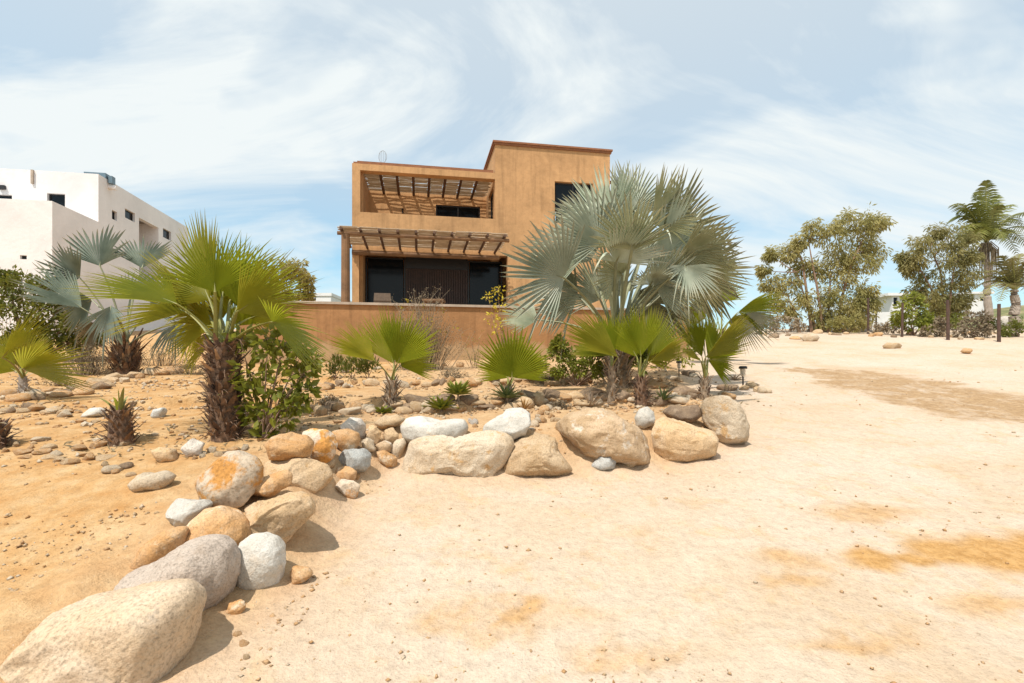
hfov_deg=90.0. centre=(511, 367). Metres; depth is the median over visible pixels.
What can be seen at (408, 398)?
stone
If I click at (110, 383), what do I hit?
stone
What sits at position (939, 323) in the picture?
scrub bush
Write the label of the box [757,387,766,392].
stone
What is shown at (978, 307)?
house
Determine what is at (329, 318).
garden wall
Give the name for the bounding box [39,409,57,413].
stone
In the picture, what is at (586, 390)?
stone
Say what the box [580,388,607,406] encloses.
agave
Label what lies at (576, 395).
stone
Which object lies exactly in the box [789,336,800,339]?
stone
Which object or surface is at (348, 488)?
boulder
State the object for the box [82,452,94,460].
stone
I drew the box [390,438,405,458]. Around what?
boulder
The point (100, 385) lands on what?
stone
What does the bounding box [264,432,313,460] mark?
boulder
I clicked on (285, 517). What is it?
boulder
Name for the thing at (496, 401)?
stone
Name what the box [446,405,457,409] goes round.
stone
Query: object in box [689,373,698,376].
stone
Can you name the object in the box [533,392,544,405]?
stone
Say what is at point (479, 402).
stone
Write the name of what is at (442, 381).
stone
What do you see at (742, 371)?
path light
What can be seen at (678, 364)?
path light
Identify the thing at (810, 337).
boulder
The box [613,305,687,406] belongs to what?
fan palm
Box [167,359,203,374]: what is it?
dry tuft
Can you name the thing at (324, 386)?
stone
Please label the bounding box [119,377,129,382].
stone
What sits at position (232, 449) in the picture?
stone
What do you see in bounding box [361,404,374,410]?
stone
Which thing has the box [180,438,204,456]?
boulder
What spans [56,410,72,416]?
stone
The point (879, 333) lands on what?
stone
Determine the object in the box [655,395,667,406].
stone
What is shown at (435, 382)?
stone
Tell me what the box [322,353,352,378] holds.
low leafy shrub
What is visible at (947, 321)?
fence post
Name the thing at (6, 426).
palm stump
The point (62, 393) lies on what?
stone
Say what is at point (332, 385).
stone
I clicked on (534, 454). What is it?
boulder
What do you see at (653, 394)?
stone
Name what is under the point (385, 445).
boulder
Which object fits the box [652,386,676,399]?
agave
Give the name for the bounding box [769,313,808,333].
scrub bush
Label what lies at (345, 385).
stone
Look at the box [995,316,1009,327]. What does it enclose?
boulder
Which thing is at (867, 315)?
fence post
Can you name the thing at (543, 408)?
stone
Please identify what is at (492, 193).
balcony door
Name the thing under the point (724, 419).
boulder
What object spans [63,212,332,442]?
fan palm
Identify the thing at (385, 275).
patio door
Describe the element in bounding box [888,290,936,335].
bush
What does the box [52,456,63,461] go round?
stone
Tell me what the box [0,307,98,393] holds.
fan palm
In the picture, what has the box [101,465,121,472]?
stone
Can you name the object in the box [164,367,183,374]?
stone
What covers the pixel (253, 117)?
sky
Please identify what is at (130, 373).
stone
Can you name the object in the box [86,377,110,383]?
stone
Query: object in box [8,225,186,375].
silver palm
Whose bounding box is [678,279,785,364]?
fan palm
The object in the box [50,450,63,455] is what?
stone
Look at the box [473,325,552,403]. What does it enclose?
fan palm
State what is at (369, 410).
stone
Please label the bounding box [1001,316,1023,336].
scrub bush
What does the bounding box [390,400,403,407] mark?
stone
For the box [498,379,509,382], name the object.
stone
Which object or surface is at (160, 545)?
boulder
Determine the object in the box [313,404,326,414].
stone
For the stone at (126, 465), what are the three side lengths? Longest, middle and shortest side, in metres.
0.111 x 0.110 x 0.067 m
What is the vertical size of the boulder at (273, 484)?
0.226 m
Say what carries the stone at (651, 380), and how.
on the ground
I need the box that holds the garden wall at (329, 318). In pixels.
[239,301,690,363]
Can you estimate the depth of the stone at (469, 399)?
7.52 m
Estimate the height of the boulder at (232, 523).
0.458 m
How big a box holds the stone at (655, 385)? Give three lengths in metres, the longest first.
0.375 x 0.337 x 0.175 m
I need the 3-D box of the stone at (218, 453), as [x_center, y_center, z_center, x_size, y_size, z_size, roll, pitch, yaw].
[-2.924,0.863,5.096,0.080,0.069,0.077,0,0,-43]
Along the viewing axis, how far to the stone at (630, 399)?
7.91 m
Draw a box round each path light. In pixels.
[676,361,681,376]
[739,366,746,384]
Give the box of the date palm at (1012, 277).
[971,253,1023,330]
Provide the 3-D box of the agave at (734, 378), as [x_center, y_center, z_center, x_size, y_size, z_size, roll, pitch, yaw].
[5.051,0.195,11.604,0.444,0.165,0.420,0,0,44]
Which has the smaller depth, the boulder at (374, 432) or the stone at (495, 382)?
the boulder at (374, 432)
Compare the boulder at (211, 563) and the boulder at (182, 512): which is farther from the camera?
the boulder at (182, 512)
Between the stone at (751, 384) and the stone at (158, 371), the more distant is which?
the stone at (158, 371)
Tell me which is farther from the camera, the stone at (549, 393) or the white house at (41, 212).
the white house at (41, 212)
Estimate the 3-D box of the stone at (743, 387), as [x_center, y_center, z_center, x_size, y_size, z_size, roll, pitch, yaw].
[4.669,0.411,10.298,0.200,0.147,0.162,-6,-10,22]
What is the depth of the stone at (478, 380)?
10.04 m
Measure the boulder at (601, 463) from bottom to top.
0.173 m
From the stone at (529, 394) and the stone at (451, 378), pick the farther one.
the stone at (451, 378)
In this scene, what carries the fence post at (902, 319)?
on the ground
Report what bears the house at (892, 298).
on the ground
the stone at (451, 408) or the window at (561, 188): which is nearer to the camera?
the stone at (451, 408)
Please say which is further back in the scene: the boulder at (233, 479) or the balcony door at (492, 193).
the balcony door at (492, 193)
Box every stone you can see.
[0,389,16,395]
[0,406,16,411]
[1,447,8,452]
[5,393,31,401]
[6,406,15,412]
[6,439,17,445]
[12,441,19,446]
[12,449,33,455]
[15,408,31,412]
[17,454,31,458]
[21,389,40,393]
[23,402,33,407]
[28,404,44,410]
[30,436,50,441]
[31,393,45,399]
[31,448,51,454]
[34,391,46,395]
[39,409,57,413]
[40,443,57,448]
[41,387,58,391]
[41,454,58,459]
[45,408,55,413]
[49,390,72,397]
[50,406,63,410]
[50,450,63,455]
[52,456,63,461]
[55,409,73,413]
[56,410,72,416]
[60,458,71,464]
[68,458,80,464]
[71,444,87,450]
[72,387,94,394]
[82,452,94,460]
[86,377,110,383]
[90,439,107,448]
[91,381,111,389]
[95,454,115,460]
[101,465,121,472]
[102,376,119,381]
[104,381,115,386]
[106,372,125,377]
[111,469,119,473]
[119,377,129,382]
[119,462,133,468]
[125,372,144,377]
[125,472,136,476]
[135,373,144,378]
[144,368,153,374]
[153,368,169,374]
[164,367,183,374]
[207,446,215,452]
[214,451,222,456]
[226,447,238,450]
[233,631,241,636]
[239,639,249,646]
[243,654,249,659]
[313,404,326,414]
[317,383,331,389]
[324,382,334,388]
[325,401,343,410]
[332,402,344,411]
[335,379,343,385]
[338,407,360,414]
[342,382,349,387]
[349,401,361,407]
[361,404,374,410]
[364,378,379,385]
[366,408,375,412]
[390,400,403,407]
[395,406,412,413]
[398,380,408,387]
[404,394,429,402]
[409,401,420,412]
[412,380,420,384]
[421,382,430,386]
[421,401,433,412]
[430,393,454,402]
[431,379,439,385]
[439,378,446,384]
[446,376,455,382]
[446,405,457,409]
[455,404,467,411]
[456,362,463,366]
[459,394,478,405]
[463,377,477,385]
[470,418,478,424]
[471,400,485,405]
[474,378,481,384]
[477,404,488,408]
[487,404,495,409]
[491,399,503,404]
[492,380,499,385]
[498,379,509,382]
[501,402,520,408]
[512,396,533,407]
[517,389,534,398]
[531,420,538,426]
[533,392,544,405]
[539,405,549,411]
[539,416,546,422]
[542,388,560,398]
[544,380,560,385]
[558,377,568,384]
[560,393,571,400]
[568,391,585,399]
[573,399,594,406]
[580,387,604,398]
[599,392,607,400]
[615,389,631,400]
[627,397,634,401]
[646,378,655,383]
[647,381,667,388]
[647,390,662,401]
[647,395,653,405]
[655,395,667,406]
[665,375,678,380]
[667,394,689,404]
[668,385,701,394]
[681,370,694,375]
[687,392,696,399]
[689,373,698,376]
[716,384,738,390]
[721,392,735,399]
[739,385,748,389]
[745,381,756,387]
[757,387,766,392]
[768,333,778,337]
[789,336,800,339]
[812,329,822,333]
[873,332,882,335]
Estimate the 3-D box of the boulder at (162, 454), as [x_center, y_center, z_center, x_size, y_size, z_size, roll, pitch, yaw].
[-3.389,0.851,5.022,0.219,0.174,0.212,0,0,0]
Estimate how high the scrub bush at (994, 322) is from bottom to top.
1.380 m
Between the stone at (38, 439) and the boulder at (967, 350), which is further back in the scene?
the boulder at (967, 350)
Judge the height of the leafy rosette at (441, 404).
0.302 m
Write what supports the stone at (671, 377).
on the ground
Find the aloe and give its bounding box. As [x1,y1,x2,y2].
[491,381,520,402]
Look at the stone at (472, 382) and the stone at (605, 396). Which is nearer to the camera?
the stone at (605, 396)
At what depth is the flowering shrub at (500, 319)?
12.18 m
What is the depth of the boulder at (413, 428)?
5.71 m
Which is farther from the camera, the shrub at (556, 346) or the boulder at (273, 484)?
the shrub at (556, 346)
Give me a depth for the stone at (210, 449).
5.19 m
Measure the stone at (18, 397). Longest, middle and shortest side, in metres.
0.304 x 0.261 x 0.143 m
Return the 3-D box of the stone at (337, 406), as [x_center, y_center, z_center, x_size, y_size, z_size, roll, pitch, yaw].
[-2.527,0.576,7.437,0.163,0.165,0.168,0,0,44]
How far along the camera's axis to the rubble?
7.12 m
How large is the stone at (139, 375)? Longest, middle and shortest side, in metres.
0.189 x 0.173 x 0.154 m
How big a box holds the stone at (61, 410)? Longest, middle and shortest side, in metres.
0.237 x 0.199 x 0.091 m
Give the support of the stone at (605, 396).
on the ground
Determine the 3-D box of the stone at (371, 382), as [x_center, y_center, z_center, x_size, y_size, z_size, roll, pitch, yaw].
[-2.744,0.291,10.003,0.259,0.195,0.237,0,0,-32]
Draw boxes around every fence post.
[867,298,868,333]
[901,303,903,336]
[946,300,949,339]
[997,304,1000,341]
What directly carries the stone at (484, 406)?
on the ground
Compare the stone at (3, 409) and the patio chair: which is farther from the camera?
the patio chair
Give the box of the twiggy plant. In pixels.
[461,334,485,368]
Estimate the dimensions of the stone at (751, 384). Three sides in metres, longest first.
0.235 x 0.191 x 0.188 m
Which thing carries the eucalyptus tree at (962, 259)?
on the ground
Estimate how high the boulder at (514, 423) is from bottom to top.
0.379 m
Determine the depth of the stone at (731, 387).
10.19 m
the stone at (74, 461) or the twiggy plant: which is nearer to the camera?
the stone at (74, 461)
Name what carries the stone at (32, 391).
on the ground
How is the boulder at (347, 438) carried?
on the ground
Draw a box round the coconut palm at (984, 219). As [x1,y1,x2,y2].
[947,180,1023,328]
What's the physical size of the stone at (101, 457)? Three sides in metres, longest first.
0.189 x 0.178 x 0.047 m
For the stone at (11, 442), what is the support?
on the ground
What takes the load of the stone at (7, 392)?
on the ground
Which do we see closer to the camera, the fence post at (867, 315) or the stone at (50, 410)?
the stone at (50, 410)
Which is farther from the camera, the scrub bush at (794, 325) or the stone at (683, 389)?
the scrub bush at (794, 325)
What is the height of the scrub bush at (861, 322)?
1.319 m
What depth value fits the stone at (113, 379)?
10.40 m
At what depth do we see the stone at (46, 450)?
5.17 m
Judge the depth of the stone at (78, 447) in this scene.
5.26 m
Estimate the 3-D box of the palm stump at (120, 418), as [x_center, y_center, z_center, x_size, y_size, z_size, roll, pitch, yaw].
[-4.234,0.546,5.511,0.509,0.687,0.470,0,0,0]
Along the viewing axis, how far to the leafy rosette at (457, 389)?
7.39 m
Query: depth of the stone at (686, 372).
12.23 m
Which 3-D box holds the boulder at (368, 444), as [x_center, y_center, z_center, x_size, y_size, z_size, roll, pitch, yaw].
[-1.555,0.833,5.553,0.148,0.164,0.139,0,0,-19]
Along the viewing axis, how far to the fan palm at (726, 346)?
9.01 m
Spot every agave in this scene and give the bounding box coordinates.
[374,405,392,413]
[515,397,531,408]
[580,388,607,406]
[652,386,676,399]
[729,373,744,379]
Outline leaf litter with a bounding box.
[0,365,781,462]
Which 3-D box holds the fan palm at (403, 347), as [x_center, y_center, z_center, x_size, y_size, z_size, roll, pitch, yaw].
[-1.876,-0.163,7.626,1.742,1.635,0.970,0,0,-15]
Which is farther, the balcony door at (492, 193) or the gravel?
the balcony door at (492, 193)
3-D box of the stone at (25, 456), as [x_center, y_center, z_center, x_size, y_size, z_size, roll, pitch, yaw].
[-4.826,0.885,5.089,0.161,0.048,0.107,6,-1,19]
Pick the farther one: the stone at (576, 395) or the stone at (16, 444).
the stone at (576, 395)
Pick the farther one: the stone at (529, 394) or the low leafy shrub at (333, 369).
the low leafy shrub at (333, 369)
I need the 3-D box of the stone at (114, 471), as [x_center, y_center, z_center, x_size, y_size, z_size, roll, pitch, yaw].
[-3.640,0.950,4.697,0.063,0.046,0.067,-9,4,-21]
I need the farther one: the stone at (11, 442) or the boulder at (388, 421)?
the boulder at (388, 421)
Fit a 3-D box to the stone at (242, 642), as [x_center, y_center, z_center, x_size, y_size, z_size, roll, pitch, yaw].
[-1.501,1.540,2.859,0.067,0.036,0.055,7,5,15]
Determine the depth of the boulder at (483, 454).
5.38 m
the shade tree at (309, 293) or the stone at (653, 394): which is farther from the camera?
the shade tree at (309, 293)
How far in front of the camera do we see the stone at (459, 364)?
13.10 m
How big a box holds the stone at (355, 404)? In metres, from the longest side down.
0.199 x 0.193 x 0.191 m
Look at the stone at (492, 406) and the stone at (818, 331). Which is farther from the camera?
the stone at (818, 331)
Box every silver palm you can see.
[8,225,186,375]
[498,159,755,388]
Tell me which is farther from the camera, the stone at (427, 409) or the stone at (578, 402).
the stone at (578, 402)
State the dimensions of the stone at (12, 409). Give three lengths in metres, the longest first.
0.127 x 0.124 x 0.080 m
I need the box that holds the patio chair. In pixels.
[374,293,391,302]
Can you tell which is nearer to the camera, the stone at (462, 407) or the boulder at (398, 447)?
the boulder at (398, 447)
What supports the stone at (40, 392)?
on the ground
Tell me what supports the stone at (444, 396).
on the ground
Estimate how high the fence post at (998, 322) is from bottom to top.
1.767 m
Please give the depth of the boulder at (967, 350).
16.90 m
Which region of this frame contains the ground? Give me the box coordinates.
[0,305,1023,682]
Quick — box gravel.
[0,362,1023,682]
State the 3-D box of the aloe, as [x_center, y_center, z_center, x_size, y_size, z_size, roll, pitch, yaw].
[-0.063,0.414,7.731,0.501,0.442,0.542,0,0,-40]
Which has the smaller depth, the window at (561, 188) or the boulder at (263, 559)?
the boulder at (263, 559)
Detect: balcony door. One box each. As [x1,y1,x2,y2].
[436,205,479,217]
[491,193,492,218]
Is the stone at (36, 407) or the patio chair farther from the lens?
the patio chair
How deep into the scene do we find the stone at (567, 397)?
7.91 m
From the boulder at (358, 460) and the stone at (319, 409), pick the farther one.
the stone at (319, 409)
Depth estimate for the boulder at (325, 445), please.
4.95 m
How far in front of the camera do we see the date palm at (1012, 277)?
27.85 m
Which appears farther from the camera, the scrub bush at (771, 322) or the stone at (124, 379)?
the scrub bush at (771, 322)
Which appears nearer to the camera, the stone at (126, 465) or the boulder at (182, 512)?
the boulder at (182, 512)
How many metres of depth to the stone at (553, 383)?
10.17 m
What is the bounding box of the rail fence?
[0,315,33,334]
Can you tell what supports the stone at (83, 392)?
on the ground
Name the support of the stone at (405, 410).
on the ground
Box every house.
[0,168,188,338]
[314,293,351,301]
[337,140,612,307]
[846,293,914,321]
[935,292,994,317]
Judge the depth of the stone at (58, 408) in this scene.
7.12 m
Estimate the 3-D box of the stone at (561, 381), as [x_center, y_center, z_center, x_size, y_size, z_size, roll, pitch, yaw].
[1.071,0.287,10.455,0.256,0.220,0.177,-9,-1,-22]
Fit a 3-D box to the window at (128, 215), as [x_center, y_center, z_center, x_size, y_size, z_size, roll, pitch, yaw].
[-21.640,-8.584,28.794,0.050,0.507,1.003,0,0,-10]
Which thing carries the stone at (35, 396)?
on the ground
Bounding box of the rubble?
[0,374,701,479]
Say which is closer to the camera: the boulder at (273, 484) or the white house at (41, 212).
the boulder at (273, 484)
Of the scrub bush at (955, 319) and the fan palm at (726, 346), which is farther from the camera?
the scrub bush at (955, 319)
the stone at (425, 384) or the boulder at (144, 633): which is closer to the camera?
the boulder at (144, 633)
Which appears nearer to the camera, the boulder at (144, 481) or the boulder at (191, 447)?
the boulder at (144, 481)
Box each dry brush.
[53,341,126,375]
[141,340,201,365]
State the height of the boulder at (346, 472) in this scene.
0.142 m
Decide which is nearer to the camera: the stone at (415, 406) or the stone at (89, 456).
the stone at (89, 456)
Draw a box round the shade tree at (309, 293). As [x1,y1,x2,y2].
[266,257,317,300]
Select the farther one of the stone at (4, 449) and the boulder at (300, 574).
the stone at (4, 449)
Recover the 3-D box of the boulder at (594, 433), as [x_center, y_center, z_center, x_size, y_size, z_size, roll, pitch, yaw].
[1.046,0.782,5.939,1.074,0.656,0.892,0,0,0]
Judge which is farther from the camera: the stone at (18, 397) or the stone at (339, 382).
the stone at (339, 382)
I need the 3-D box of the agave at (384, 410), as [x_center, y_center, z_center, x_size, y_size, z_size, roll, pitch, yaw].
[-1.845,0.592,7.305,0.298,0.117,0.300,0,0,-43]
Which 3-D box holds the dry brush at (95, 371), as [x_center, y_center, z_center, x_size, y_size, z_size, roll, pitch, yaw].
[-9.690,-0.236,11.441,2.265,0.837,0.991,0,0,0]
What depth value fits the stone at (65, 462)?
4.88 m
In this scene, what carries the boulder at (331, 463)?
on the ground
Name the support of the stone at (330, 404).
on the ground
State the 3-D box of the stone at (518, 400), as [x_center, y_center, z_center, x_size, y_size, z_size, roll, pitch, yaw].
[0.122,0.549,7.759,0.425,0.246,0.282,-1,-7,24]
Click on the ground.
(632, 569)
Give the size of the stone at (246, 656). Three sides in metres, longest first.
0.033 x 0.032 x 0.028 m
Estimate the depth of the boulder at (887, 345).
18.41 m
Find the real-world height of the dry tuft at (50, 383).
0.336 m
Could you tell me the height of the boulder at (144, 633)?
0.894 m
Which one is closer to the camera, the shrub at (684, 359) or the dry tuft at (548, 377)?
the dry tuft at (548, 377)
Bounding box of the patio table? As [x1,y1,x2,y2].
[422,299,445,303]
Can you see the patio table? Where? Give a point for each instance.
(427, 301)
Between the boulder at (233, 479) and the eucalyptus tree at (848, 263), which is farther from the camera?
the eucalyptus tree at (848, 263)
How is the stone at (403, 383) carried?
on the ground
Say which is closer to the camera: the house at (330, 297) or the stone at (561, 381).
the stone at (561, 381)
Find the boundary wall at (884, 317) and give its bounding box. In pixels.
[869,312,917,328]
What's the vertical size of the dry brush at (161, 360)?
0.757 m
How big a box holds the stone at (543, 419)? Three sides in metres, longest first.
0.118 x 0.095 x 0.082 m
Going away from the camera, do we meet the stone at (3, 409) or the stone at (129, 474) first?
the stone at (129, 474)
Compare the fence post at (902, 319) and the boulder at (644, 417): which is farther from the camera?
the fence post at (902, 319)
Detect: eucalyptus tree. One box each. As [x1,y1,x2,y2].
[754,202,897,332]
[891,219,986,319]
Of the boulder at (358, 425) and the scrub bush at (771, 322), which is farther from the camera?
the scrub bush at (771, 322)
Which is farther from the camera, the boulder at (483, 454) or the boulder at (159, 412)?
the boulder at (159, 412)
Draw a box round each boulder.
[0,578,206,682]
[81,407,105,416]
[114,534,240,610]
[127,470,176,491]
[129,526,189,569]
[150,407,167,417]
[151,447,178,462]
[165,498,212,526]
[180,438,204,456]
[186,505,251,545]
[195,450,263,508]
[226,599,245,614]
[236,532,285,589]
[244,491,315,543]
[252,470,292,497]
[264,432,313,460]
[264,458,332,493]
[290,565,312,583]
[302,428,337,462]
[326,459,334,467]
[332,428,359,451]
[335,479,359,498]
[336,466,356,479]
[338,448,370,472]
[340,417,365,438]
[361,437,375,451]
[366,425,381,444]
[374,414,404,429]
[375,440,391,452]
[377,450,397,467]
[383,427,398,443]
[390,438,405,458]
[400,416,467,442]
[401,430,513,477]
[483,408,530,439]
[503,432,571,476]
[555,407,649,464]
[591,456,615,470]
[635,407,654,428]
[651,417,718,461]
[663,405,701,423]
[700,395,749,444]
[800,333,819,340]
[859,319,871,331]
[883,342,901,348]
[960,348,972,353]
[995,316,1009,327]
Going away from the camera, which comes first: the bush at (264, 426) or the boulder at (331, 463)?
the boulder at (331, 463)
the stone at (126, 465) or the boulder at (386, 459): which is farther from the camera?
the boulder at (386, 459)
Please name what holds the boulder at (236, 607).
on the ground
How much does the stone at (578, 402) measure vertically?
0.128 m
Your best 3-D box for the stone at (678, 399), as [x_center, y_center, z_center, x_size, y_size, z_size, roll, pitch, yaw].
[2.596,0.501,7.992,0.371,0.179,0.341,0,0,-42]
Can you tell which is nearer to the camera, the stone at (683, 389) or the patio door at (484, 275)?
the stone at (683, 389)
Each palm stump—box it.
[0,416,22,448]
[92,387,143,446]
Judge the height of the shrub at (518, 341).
0.997 m
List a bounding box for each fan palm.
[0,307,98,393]
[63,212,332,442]
[326,308,440,409]
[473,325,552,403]
[559,308,622,403]
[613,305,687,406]
[673,308,755,400]
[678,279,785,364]
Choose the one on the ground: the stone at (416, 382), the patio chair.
the stone at (416, 382)
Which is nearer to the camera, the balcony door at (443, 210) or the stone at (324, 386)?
the stone at (324, 386)
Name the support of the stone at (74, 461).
on the ground
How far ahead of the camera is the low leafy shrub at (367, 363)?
10.29 m
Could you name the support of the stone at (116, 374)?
on the ground
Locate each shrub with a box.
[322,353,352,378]
[339,355,365,378]
[353,353,381,378]
[378,286,474,370]
[482,285,514,343]
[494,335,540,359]
[539,332,647,385]
[634,344,699,368]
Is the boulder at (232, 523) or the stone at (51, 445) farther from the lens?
the stone at (51, 445)
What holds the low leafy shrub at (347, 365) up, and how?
on the ground
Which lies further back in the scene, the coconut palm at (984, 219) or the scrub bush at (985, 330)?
the coconut palm at (984, 219)
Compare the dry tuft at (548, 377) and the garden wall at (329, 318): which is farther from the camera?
the garden wall at (329, 318)
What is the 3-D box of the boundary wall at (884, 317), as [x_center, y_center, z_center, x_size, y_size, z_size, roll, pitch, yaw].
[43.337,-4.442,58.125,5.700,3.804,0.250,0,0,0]
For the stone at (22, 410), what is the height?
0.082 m
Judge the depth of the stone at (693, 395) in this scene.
8.07 m
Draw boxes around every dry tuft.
[39,375,81,385]
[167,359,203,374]
[312,393,341,404]
[439,366,477,377]
[530,372,553,384]
[551,397,573,409]
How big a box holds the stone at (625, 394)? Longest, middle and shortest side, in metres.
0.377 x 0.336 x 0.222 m
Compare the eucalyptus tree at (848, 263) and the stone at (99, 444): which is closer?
the stone at (99, 444)
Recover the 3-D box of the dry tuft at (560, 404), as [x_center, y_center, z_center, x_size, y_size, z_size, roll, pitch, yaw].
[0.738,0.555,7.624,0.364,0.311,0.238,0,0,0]
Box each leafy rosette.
[422,393,458,411]
[442,380,471,404]
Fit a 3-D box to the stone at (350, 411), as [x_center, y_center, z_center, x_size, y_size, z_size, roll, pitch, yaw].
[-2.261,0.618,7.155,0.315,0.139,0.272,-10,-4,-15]
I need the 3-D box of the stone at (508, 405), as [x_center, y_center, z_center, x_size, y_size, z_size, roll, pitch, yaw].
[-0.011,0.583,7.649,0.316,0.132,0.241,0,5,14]
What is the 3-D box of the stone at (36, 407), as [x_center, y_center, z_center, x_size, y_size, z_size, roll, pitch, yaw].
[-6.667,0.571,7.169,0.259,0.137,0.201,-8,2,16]
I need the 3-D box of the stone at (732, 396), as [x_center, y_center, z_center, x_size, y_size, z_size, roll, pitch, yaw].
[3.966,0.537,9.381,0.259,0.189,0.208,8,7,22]
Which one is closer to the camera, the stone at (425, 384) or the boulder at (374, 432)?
the boulder at (374, 432)
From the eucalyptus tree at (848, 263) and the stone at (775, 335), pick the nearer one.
the stone at (775, 335)
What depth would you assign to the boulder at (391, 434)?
5.78 m
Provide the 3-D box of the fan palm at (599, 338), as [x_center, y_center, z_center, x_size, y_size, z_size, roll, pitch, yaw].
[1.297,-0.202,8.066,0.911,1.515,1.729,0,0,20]
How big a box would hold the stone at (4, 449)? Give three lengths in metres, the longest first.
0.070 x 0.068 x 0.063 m
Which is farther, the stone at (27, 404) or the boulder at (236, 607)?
the stone at (27, 404)
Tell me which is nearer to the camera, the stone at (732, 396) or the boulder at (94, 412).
the boulder at (94, 412)
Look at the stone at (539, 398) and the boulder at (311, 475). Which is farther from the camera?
the stone at (539, 398)
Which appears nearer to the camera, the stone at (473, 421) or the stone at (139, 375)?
the stone at (473, 421)
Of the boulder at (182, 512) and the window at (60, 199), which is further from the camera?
the window at (60, 199)
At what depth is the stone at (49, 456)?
5.04 m
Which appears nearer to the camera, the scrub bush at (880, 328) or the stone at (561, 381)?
the stone at (561, 381)
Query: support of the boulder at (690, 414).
on the ground
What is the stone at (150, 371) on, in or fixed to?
on the ground
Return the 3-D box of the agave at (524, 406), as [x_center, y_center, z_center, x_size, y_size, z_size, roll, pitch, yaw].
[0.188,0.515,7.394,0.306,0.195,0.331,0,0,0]
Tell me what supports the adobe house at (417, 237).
on the ground
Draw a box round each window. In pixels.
[0,195,11,198]
[49,194,64,206]
[125,210,132,220]
[163,229,168,239]
[555,183,590,222]
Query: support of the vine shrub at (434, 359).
on the ground
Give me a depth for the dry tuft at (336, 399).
7.66 m
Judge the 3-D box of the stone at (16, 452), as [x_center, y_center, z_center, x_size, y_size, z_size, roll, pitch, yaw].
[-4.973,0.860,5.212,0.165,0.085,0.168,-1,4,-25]
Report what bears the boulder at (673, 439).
on the ground
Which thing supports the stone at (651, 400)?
on the ground
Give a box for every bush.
[0,264,108,361]
[218,322,326,438]
[756,312,780,334]
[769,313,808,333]
[825,311,871,332]
[867,320,900,333]
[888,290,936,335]
[917,315,955,336]
[937,312,971,330]
[950,309,996,337]
[977,316,1004,329]
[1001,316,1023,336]
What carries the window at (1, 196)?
in the white house at (41, 212)
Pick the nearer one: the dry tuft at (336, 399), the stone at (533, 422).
the stone at (533, 422)
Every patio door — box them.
[366,257,405,302]
[468,261,501,304]
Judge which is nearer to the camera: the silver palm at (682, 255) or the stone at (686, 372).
the silver palm at (682, 255)
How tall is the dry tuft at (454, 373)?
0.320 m
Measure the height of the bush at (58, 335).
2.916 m
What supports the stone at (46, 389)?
on the ground
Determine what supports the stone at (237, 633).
on the ground
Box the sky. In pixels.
[0,0,1023,328]
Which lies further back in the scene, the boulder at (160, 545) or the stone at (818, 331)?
the stone at (818, 331)
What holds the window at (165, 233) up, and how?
in the white house at (41, 212)
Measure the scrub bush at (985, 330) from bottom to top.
1.608 m

